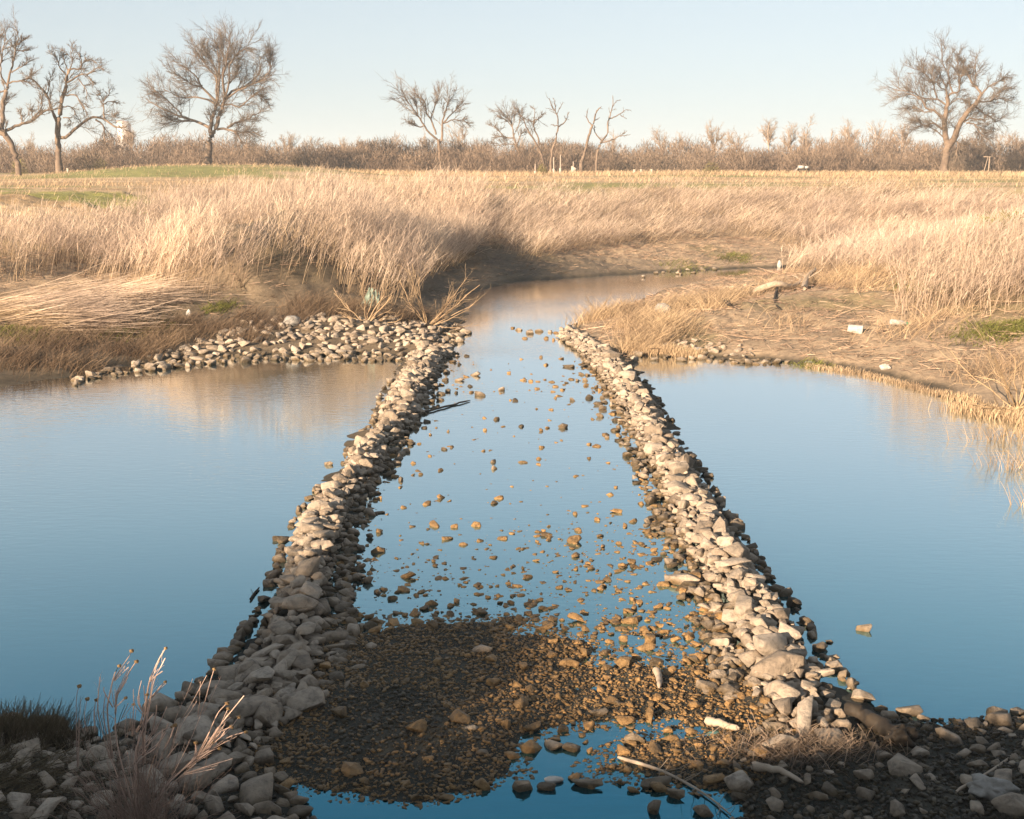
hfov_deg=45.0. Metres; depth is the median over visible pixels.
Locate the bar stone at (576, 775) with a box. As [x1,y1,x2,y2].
[568,772,579,779]
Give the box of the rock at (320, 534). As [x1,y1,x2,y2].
[312,530,334,539]
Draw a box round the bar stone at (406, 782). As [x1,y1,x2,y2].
[402,779,410,785]
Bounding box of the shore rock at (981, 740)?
[976,736,988,743]
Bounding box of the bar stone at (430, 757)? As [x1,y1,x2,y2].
[423,755,433,761]
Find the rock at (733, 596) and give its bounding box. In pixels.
[727,590,745,603]
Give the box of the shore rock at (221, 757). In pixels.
[193,752,231,778]
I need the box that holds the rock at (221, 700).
[215,698,228,704]
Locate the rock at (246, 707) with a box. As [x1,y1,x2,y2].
[224,695,277,718]
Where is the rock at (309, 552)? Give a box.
[304,548,317,557]
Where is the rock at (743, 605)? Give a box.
[733,595,753,616]
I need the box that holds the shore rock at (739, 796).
[731,791,746,800]
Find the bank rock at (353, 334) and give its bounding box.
[349,332,360,337]
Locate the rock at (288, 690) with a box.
[275,687,295,694]
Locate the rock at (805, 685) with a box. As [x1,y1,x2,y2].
[800,680,815,690]
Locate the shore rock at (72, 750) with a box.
[67,747,82,754]
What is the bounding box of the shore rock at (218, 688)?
[209,686,221,703]
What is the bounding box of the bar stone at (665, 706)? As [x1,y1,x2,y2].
[660,703,670,709]
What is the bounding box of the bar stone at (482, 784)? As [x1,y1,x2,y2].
[473,778,490,790]
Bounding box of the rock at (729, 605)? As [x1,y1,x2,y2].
[722,602,734,609]
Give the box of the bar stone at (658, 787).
[650,781,667,791]
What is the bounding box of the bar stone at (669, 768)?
[665,765,675,770]
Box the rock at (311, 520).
[294,517,318,527]
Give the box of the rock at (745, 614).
[736,611,756,620]
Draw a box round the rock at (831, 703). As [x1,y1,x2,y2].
[824,698,841,709]
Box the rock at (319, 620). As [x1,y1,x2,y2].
[308,616,324,624]
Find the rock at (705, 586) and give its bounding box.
[699,585,713,591]
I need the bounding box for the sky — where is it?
[0,0,1023,161]
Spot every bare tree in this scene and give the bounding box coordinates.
[0,4,64,175]
[16,39,143,171]
[18,133,35,152]
[120,119,136,147]
[135,11,291,164]
[275,131,300,151]
[300,136,323,149]
[339,135,355,148]
[379,69,475,170]
[416,127,435,152]
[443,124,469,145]
[486,95,530,171]
[510,105,546,165]
[546,95,568,171]
[579,106,601,173]
[593,96,631,172]
[600,131,619,153]
[648,124,669,151]
[671,131,694,150]
[700,115,732,152]
[719,129,753,151]
[756,116,778,149]
[779,121,807,150]
[796,113,816,151]
[816,130,841,148]
[835,115,860,149]
[865,120,890,161]
[871,25,1023,173]
[877,124,898,149]
[889,121,915,150]
[985,130,1018,153]
[1002,131,1023,149]
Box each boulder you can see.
[217,647,227,652]
[272,536,288,540]
[318,630,348,642]
[322,643,356,649]
[462,724,478,730]
[472,644,491,652]
[476,749,488,754]
[512,780,532,791]
[537,782,555,790]
[544,739,562,750]
[557,724,568,731]
[562,742,580,751]
[571,779,602,787]
[590,708,607,715]
[624,732,644,743]
[640,776,671,788]
[647,800,660,814]
[649,657,662,665]
[664,573,699,584]
[667,788,684,799]
[693,804,713,816]
[696,467,707,470]
[714,557,750,566]
[769,584,784,592]
[828,654,839,658]
[856,624,871,631]
[874,705,887,711]
[880,710,898,719]
[895,705,922,716]
[920,724,932,730]
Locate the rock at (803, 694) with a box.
[794,691,806,703]
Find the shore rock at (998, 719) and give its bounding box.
[985,712,1012,727]
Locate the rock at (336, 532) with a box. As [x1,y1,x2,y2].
[334,530,338,539]
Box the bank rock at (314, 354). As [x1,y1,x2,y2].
[308,352,319,356]
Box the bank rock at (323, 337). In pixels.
[316,335,327,340]
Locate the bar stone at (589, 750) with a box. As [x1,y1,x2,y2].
[587,747,592,753]
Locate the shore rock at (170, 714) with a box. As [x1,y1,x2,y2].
[163,705,193,721]
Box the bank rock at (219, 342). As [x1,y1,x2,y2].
[215,341,224,344]
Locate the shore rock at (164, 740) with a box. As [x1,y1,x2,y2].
[150,730,175,759]
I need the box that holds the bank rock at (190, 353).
[183,351,196,356]
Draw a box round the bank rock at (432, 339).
[427,336,436,341]
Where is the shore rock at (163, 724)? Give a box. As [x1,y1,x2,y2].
[149,716,172,733]
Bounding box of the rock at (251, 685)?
[248,683,255,688]
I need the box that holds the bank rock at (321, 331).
[315,329,327,333]
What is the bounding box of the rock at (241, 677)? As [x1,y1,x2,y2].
[235,673,247,681]
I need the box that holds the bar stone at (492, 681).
[486,678,499,685]
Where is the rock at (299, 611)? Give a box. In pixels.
[296,609,310,613]
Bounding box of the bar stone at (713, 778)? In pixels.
[703,773,724,784]
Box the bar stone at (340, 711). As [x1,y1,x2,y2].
[330,706,346,717]
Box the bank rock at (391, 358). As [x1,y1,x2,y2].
[385,356,395,360]
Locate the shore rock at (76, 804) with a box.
[68,800,83,809]
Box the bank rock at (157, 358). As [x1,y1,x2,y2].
[153,354,162,361]
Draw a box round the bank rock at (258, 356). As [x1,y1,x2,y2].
[253,354,261,358]
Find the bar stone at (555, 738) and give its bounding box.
[551,737,560,740]
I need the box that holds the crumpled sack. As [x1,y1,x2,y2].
[966,773,1020,800]
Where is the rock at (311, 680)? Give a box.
[298,675,319,686]
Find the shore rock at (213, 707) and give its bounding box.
[197,702,221,717]
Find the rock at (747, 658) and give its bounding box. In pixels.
[738,650,760,666]
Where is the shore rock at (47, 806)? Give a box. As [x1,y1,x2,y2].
[29,797,62,818]
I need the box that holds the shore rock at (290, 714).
[284,708,302,720]
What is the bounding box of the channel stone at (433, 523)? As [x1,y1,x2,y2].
[429,520,439,527]
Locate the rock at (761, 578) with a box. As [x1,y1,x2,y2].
[746,573,765,583]
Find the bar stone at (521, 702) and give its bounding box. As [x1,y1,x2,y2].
[513,697,528,708]
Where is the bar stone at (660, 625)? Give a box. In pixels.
[655,623,663,627]
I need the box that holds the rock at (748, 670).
[733,667,750,674]
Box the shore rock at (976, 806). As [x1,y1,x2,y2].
[970,800,983,813]
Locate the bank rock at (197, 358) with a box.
[189,356,203,360]
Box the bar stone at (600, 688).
[596,685,605,691]
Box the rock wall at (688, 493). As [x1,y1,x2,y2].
[555,324,845,722]
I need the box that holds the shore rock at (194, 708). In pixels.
[186,703,197,710]
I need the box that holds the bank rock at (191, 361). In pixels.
[187,359,195,363]
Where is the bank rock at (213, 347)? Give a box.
[206,345,217,349]
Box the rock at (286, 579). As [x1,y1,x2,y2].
[279,575,294,583]
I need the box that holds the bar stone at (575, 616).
[567,612,583,621]
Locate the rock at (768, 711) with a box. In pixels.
[759,708,774,714]
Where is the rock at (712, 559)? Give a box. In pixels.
[708,555,721,565]
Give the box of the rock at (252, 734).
[243,730,265,740]
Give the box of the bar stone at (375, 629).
[368,625,381,632]
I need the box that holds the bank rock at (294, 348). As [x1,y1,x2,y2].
[291,345,300,351]
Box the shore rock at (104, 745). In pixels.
[99,739,122,749]
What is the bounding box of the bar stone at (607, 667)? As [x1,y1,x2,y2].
[603,663,612,669]
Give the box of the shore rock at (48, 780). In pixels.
[35,771,55,788]
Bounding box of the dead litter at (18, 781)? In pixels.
[0,728,298,818]
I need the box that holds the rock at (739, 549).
[723,542,749,557]
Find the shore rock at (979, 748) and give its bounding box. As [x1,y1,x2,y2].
[969,744,985,753]
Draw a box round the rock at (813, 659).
[807,656,818,663]
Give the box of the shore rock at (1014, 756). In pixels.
[1009,753,1017,760]
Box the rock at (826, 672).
[815,668,834,677]
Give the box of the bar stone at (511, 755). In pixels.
[504,751,519,759]
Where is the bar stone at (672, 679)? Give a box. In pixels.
[668,677,677,682]
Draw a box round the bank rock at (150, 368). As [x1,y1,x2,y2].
[145,366,155,371]
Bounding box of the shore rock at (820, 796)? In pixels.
[807,791,827,800]
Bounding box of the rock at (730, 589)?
[727,586,737,593]
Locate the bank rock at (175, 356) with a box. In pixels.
[171,354,179,358]
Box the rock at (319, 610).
[314,602,324,615]
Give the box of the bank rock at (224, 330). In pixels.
[219,329,228,334]
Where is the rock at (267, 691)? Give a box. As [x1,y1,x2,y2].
[256,687,272,695]
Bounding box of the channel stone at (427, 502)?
[422,500,430,504]
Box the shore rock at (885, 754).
[876,750,893,759]
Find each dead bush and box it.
[334,277,403,323]
[398,265,487,332]
[584,295,625,312]
[935,305,1023,415]
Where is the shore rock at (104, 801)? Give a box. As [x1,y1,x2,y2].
[88,790,114,809]
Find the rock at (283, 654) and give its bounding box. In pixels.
[276,647,309,663]
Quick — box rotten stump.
[882,723,919,748]
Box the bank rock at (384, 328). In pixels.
[379,325,387,331]
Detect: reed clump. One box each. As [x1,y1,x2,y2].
[945,417,1023,445]
[967,443,1023,472]
[1000,481,1023,506]
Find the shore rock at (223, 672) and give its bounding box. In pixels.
[216,665,238,680]
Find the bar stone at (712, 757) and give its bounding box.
[709,755,715,760]
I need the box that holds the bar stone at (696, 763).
[692,760,703,767]
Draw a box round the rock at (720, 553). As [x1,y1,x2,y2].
[711,549,728,557]
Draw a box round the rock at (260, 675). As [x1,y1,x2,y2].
[243,666,274,684]
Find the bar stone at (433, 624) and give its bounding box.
[426,620,437,629]
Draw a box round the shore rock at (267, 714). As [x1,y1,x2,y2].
[252,701,282,727]
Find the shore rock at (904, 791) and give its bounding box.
[900,789,909,795]
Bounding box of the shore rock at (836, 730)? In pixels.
[814,728,846,746]
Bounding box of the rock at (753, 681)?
[748,676,763,688]
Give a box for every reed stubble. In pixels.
[622,338,707,358]
[803,363,979,402]
[928,396,1023,428]
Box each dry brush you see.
[0,285,455,380]
[555,254,1023,390]
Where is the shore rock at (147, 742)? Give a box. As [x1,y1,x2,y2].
[139,735,151,746]
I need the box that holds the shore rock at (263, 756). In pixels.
[254,747,273,764]
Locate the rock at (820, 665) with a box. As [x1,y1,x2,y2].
[806,659,823,668]
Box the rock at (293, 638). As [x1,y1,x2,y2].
[271,634,308,649]
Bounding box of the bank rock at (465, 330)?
[460,328,471,333]
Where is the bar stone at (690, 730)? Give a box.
[685,727,697,734]
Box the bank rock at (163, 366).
[157,363,170,369]
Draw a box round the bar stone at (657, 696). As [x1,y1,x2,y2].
[653,693,661,700]
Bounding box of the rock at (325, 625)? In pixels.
[320,621,329,629]
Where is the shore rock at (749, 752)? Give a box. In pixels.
[744,748,755,756]
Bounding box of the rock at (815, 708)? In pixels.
[804,697,817,713]
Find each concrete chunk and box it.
[283,315,300,326]
[655,303,670,312]
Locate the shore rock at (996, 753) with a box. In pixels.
[991,750,1005,756]
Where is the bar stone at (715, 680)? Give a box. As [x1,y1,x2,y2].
[710,678,719,686]
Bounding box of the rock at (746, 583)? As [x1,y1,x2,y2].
[744,580,758,586]
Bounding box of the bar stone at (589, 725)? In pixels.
[583,721,594,729]
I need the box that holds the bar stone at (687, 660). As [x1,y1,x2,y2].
[681,658,691,664]
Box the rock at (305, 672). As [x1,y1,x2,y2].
[296,668,311,676]
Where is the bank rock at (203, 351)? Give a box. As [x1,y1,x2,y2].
[198,349,208,354]
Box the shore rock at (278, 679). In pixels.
[266,677,286,686]
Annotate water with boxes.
[0,267,1023,818]
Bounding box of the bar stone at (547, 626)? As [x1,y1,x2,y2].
[535,622,553,630]
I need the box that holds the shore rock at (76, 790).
[69,788,84,795]
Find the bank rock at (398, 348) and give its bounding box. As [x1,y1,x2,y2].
[394,347,404,350]
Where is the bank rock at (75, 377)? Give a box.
[71,376,84,380]
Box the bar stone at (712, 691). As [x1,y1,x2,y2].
[709,688,715,694]
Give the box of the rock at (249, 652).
[243,648,256,656]
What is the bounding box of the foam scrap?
[879,364,890,369]
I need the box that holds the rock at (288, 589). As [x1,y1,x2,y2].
[280,585,292,594]
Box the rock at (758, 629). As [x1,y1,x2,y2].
[751,625,771,634]
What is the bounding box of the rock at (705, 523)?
[693,520,713,531]
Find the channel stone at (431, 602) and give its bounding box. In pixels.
[425,600,437,605]
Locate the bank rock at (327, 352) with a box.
[323,350,332,355]
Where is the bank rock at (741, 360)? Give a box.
[734,359,744,362]
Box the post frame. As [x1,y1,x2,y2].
[983,156,993,172]
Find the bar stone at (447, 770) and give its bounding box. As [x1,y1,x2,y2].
[441,768,450,772]
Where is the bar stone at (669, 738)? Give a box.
[662,735,678,741]
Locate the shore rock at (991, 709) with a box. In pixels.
[986,706,1007,714]
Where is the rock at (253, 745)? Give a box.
[249,742,257,749]
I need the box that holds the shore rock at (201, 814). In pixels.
[195,810,207,818]
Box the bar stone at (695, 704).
[688,700,700,708]
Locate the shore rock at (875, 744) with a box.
[869,741,879,748]
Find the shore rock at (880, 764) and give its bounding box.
[875,762,884,767]
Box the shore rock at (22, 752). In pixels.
[11,745,35,766]
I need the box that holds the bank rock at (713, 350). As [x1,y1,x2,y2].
[708,348,718,352]
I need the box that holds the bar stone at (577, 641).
[573,639,582,644]
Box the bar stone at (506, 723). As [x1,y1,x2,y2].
[500,719,510,728]
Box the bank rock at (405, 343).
[403,341,410,345]
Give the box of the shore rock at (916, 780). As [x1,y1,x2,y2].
[909,773,926,790]
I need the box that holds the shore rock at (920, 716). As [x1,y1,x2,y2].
[917,714,929,720]
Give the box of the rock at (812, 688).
[797,686,816,693]
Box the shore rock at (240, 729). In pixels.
[226,726,242,732]
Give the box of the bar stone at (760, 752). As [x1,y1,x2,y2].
[749,743,767,757]
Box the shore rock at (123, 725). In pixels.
[112,718,139,734]
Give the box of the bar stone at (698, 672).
[694,669,704,674]
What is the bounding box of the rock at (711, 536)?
[702,531,718,540]
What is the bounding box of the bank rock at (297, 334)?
[294,332,303,336]
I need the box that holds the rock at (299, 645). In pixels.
[291,642,305,650]
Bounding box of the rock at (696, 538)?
[691,533,704,543]
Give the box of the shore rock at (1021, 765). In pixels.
[1018,759,1023,773]
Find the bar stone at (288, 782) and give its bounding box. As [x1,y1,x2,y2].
[279,778,295,788]
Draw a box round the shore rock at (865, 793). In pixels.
[856,787,875,801]
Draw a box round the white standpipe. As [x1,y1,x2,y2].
[571,161,577,173]
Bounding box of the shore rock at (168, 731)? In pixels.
[165,725,177,738]
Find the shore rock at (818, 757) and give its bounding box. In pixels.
[811,752,826,759]
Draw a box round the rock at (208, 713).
[190,710,212,718]
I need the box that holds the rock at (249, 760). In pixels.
[242,756,253,765]
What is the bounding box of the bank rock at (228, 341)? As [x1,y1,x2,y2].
[225,339,233,344]
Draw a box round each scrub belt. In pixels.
[0,129,1023,172]
[0,136,1023,173]
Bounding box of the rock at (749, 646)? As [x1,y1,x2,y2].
[745,643,754,649]
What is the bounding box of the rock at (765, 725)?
[762,722,789,730]
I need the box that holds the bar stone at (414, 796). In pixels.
[411,794,422,800]
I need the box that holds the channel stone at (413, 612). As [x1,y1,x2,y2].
[409,608,417,616]
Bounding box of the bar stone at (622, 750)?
[617,744,631,755]
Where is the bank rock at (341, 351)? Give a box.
[336,349,346,353]
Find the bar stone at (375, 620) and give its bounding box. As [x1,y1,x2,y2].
[369,616,380,623]
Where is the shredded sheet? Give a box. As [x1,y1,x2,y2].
[361,287,379,309]
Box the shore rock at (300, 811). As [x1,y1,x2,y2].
[286,805,313,817]
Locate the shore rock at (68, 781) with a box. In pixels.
[59,775,78,790]
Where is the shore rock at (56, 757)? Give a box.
[46,754,61,762]
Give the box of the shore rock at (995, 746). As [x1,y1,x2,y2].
[986,742,1000,750]
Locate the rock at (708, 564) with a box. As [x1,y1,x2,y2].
[704,552,714,567]
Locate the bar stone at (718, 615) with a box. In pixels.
[715,612,721,619]
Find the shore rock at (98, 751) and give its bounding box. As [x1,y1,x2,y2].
[82,745,116,766]
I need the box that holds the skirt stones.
[174,352,875,702]
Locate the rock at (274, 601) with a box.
[269,596,284,609]
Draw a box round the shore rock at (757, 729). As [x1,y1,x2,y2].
[752,726,763,734]
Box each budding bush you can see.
[11,159,27,174]
[92,158,108,169]
[536,163,547,174]
[702,161,719,173]
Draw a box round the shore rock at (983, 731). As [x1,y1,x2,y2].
[977,728,986,734]
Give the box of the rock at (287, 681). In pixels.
[283,679,292,685]
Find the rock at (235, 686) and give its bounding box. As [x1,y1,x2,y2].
[227,682,243,690]
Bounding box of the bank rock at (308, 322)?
[304,320,311,325]
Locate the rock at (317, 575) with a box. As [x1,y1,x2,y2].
[309,571,327,585]
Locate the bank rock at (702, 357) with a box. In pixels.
[697,354,707,359]
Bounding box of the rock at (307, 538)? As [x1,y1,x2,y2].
[303,536,313,542]
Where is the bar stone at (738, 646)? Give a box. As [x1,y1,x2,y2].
[734,644,741,649]
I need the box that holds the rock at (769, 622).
[749,616,776,626]
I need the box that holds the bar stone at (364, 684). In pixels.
[360,680,368,687]
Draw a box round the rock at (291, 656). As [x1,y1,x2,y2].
[284,650,297,669]
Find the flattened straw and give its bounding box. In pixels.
[0,262,251,337]
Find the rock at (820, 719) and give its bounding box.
[816,716,829,727]
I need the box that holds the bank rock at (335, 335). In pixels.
[331,332,338,337]
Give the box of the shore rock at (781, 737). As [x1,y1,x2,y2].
[761,734,797,751]
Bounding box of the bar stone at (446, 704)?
[443,702,451,707]
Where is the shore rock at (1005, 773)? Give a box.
[993,768,1011,781]
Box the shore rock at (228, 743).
[224,739,230,747]
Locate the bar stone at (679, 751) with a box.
[673,749,681,753]
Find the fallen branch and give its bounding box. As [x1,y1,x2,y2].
[617,756,737,814]
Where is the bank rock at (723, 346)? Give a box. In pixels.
[718,344,726,349]
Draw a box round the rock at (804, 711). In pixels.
[797,695,812,736]
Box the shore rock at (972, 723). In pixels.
[964,717,979,730]
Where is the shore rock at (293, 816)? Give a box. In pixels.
[285,814,298,818]
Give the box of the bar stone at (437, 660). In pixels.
[432,657,441,663]
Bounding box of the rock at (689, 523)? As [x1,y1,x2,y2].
[686,519,695,526]
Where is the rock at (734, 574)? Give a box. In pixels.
[726,567,746,582]
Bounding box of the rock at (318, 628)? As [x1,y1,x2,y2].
[301,618,321,632]
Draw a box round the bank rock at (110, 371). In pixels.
[102,367,113,372]
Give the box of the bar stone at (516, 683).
[512,680,522,686]
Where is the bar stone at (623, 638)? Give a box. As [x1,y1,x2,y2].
[619,635,627,641]
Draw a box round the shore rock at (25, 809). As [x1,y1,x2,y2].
[8,806,34,818]
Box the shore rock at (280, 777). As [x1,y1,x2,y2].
[273,771,287,783]
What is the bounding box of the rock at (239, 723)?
[233,716,243,729]
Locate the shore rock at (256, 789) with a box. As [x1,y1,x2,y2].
[239,772,273,805]
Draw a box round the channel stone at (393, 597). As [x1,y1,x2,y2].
[387,595,397,599]
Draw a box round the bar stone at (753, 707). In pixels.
[749,705,758,709]
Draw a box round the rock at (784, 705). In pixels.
[772,698,791,715]
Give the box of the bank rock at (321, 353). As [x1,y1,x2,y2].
[315,350,324,355]
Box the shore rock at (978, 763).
[967,759,987,766]
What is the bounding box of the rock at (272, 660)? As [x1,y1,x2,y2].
[266,657,276,664]
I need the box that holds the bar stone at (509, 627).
[505,624,514,629]
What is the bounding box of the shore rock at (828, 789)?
[821,781,836,796]
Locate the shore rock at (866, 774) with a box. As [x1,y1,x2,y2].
[853,769,874,780]
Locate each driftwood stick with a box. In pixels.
[249,587,259,599]
[425,400,470,412]
[652,667,662,688]
[704,716,739,730]
[750,761,803,782]
[955,755,1010,792]
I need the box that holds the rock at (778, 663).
[749,650,804,679]
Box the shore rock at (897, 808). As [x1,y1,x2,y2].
[890,799,905,817]
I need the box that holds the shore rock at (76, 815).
[66,810,82,818]
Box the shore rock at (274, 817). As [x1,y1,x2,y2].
[267,815,285,818]
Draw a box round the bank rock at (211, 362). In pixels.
[208,360,215,365]
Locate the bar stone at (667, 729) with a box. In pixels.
[663,726,672,732]
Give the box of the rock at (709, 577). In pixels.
[703,572,717,582]
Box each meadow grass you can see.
[0,162,1023,260]
[43,161,1023,176]
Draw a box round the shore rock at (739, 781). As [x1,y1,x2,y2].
[724,770,753,791]
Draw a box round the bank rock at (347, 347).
[340,345,353,349]
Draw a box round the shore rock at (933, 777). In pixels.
[924,773,935,780]
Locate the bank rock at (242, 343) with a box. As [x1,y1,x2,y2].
[238,341,249,346]
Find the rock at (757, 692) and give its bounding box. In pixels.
[752,687,761,696]
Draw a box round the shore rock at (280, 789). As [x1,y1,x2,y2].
[274,783,289,794]
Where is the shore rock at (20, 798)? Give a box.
[7,792,30,809]
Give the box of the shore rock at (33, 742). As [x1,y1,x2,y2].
[9,738,40,756]
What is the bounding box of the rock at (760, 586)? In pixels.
[752,581,763,593]
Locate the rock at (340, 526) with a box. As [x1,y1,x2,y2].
[335,523,342,533]
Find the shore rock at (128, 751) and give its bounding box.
[121,750,131,757]
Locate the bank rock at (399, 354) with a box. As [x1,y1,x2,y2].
[396,352,406,356]
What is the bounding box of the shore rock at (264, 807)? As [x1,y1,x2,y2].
[253,801,281,815]
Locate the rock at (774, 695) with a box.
[770,692,781,699]
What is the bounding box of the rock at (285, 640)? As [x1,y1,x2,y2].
[270,636,292,644]
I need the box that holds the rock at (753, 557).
[747,552,757,562]
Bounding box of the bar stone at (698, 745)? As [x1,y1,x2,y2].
[694,742,703,747]
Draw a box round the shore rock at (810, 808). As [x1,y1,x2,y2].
[806,805,814,812]
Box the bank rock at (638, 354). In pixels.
[632,352,642,356]
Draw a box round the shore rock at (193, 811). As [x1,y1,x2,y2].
[180,803,197,817]
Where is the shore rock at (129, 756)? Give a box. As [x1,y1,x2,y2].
[118,752,142,772]
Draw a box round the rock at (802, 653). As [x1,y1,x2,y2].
[793,650,806,656]
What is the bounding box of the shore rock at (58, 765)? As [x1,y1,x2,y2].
[44,759,63,770]
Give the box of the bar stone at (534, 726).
[521,720,541,730]
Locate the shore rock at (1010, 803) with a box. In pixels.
[991,792,1023,815]
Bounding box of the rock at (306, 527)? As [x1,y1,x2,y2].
[299,522,323,533]
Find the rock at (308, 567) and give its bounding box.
[291,557,319,575]
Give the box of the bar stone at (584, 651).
[579,647,589,655]
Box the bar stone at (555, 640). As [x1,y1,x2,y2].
[548,638,557,642]
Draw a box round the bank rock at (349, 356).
[342,353,352,358]
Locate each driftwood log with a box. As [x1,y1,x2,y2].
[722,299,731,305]
[753,275,802,293]
[770,287,783,310]
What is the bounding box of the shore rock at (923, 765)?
[917,762,929,767]
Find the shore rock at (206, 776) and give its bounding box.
[178,766,211,792]
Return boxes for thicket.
[37,141,69,173]
[73,147,104,170]
[287,154,303,166]
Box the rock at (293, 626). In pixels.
[289,622,296,630]
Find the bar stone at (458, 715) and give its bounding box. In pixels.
[449,709,470,723]
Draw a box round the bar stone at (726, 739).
[723,736,733,742]
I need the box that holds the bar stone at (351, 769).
[341,761,363,776]
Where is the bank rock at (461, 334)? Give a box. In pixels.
[453,332,464,336]
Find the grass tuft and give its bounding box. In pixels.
[0,693,131,755]
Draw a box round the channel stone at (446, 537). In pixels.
[442,536,452,539]
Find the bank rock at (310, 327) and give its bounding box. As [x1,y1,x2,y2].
[301,323,314,329]
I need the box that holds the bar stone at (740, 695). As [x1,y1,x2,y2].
[737,692,745,698]
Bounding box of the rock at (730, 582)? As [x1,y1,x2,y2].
[727,578,735,587]
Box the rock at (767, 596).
[759,592,772,600]
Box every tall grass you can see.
[0,160,500,304]
[421,168,1023,277]
[779,175,1023,315]
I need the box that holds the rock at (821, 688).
[819,686,830,691]
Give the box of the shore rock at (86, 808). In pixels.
[81,805,95,814]
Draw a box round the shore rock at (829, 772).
[824,770,834,774]
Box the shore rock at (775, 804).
[766,796,783,811]
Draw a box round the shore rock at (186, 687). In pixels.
[181,681,199,693]
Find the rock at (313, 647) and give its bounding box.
[308,645,322,655]
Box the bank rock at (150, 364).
[144,363,157,367]
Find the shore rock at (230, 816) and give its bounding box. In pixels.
[218,811,234,818]
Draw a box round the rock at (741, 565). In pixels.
[732,563,747,572]
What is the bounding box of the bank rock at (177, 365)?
[172,363,184,367]
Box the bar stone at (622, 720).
[616,715,635,724]
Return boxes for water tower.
[117,121,130,150]
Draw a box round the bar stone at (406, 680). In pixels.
[400,678,409,683]
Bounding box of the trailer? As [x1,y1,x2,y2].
[793,166,809,171]
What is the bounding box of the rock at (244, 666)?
[236,659,258,673]
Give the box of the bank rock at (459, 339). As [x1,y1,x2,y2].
[455,336,464,341]
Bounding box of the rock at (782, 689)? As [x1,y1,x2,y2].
[763,679,799,702]
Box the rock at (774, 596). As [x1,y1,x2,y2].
[755,592,777,602]
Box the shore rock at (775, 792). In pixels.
[768,787,780,798]
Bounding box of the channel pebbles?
[335,356,725,633]
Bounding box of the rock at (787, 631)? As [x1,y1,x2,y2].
[778,621,801,641]
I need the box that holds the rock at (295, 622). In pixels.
[287,616,299,624]
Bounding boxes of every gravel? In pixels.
[0,676,308,818]
[247,614,816,808]
[328,684,468,773]
[714,713,1023,818]
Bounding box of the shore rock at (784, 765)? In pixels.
[778,760,788,767]
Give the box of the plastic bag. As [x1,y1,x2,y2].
[777,260,781,267]
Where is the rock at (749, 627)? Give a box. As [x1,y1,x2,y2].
[733,624,754,638]
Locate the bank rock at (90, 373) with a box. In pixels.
[85,371,97,377]
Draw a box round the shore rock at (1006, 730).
[998,727,1012,732]
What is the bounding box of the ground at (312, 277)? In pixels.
[0,163,1023,818]
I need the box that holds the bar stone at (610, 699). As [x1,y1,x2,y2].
[604,695,618,703]
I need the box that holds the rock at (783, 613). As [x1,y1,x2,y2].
[772,608,790,620]
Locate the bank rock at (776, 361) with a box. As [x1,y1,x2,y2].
[772,358,780,363]
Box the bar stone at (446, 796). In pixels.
[439,794,454,799]
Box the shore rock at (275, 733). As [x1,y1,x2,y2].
[269,729,282,737]
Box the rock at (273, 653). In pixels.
[269,649,279,658]
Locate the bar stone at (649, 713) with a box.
[645,707,653,723]
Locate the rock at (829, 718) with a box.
[811,710,834,728]
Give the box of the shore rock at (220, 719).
[218,715,228,727]
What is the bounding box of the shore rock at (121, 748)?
[116,746,129,750]
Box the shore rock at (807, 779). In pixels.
[803,773,810,785]
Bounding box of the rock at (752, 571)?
[748,569,756,573]
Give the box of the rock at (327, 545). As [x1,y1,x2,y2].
[310,540,333,551]
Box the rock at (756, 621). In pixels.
[748,617,767,628]
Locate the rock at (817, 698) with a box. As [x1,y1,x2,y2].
[799,683,823,704]
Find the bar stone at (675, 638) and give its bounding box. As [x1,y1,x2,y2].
[670,636,681,641]
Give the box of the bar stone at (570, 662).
[559,658,579,666]
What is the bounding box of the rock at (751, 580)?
[741,577,755,587]
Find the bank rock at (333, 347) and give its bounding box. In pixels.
[328,344,338,350]
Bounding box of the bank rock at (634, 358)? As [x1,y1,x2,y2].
[630,356,638,361]
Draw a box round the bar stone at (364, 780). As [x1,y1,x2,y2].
[358,777,368,784]
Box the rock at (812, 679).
[804,678,821,687]
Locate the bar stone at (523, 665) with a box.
[519,662,527,670]
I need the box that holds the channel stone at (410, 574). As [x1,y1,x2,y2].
[400,571,415,578]
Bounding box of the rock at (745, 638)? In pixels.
[740,633,752,645]
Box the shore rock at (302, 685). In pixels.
[295,681,308,691]
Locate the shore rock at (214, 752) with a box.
[209,750,220,757]
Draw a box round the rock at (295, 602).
[282,594,318,611]
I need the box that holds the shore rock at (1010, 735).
[1008,733,1016,737]
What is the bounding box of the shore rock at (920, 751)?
[911,746,929,756]
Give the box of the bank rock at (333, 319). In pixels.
[326,316,337,321]
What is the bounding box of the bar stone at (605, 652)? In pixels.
[601,649,610,655]
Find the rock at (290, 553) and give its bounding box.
[287,550,295,555]
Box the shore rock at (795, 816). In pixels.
[793,814,803,818]
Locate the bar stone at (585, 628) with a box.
[582,625,588,631]
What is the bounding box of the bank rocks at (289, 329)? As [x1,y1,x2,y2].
[72,309,468,385]
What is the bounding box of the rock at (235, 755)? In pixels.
[228,751,248,765]
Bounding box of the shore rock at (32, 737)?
[11,731,46,748]
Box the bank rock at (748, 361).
[745,359,752,364]
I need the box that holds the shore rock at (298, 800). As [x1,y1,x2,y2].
[288,795,308,804]
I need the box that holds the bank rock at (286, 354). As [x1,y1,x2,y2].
[282,352,290,356]
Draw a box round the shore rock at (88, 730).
[70,726,97,736]
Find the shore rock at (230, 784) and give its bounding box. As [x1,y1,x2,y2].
[211,774,238,793]
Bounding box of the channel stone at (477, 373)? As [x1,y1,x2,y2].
[470,371,480,375]
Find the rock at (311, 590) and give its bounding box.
[299,581,322,599]

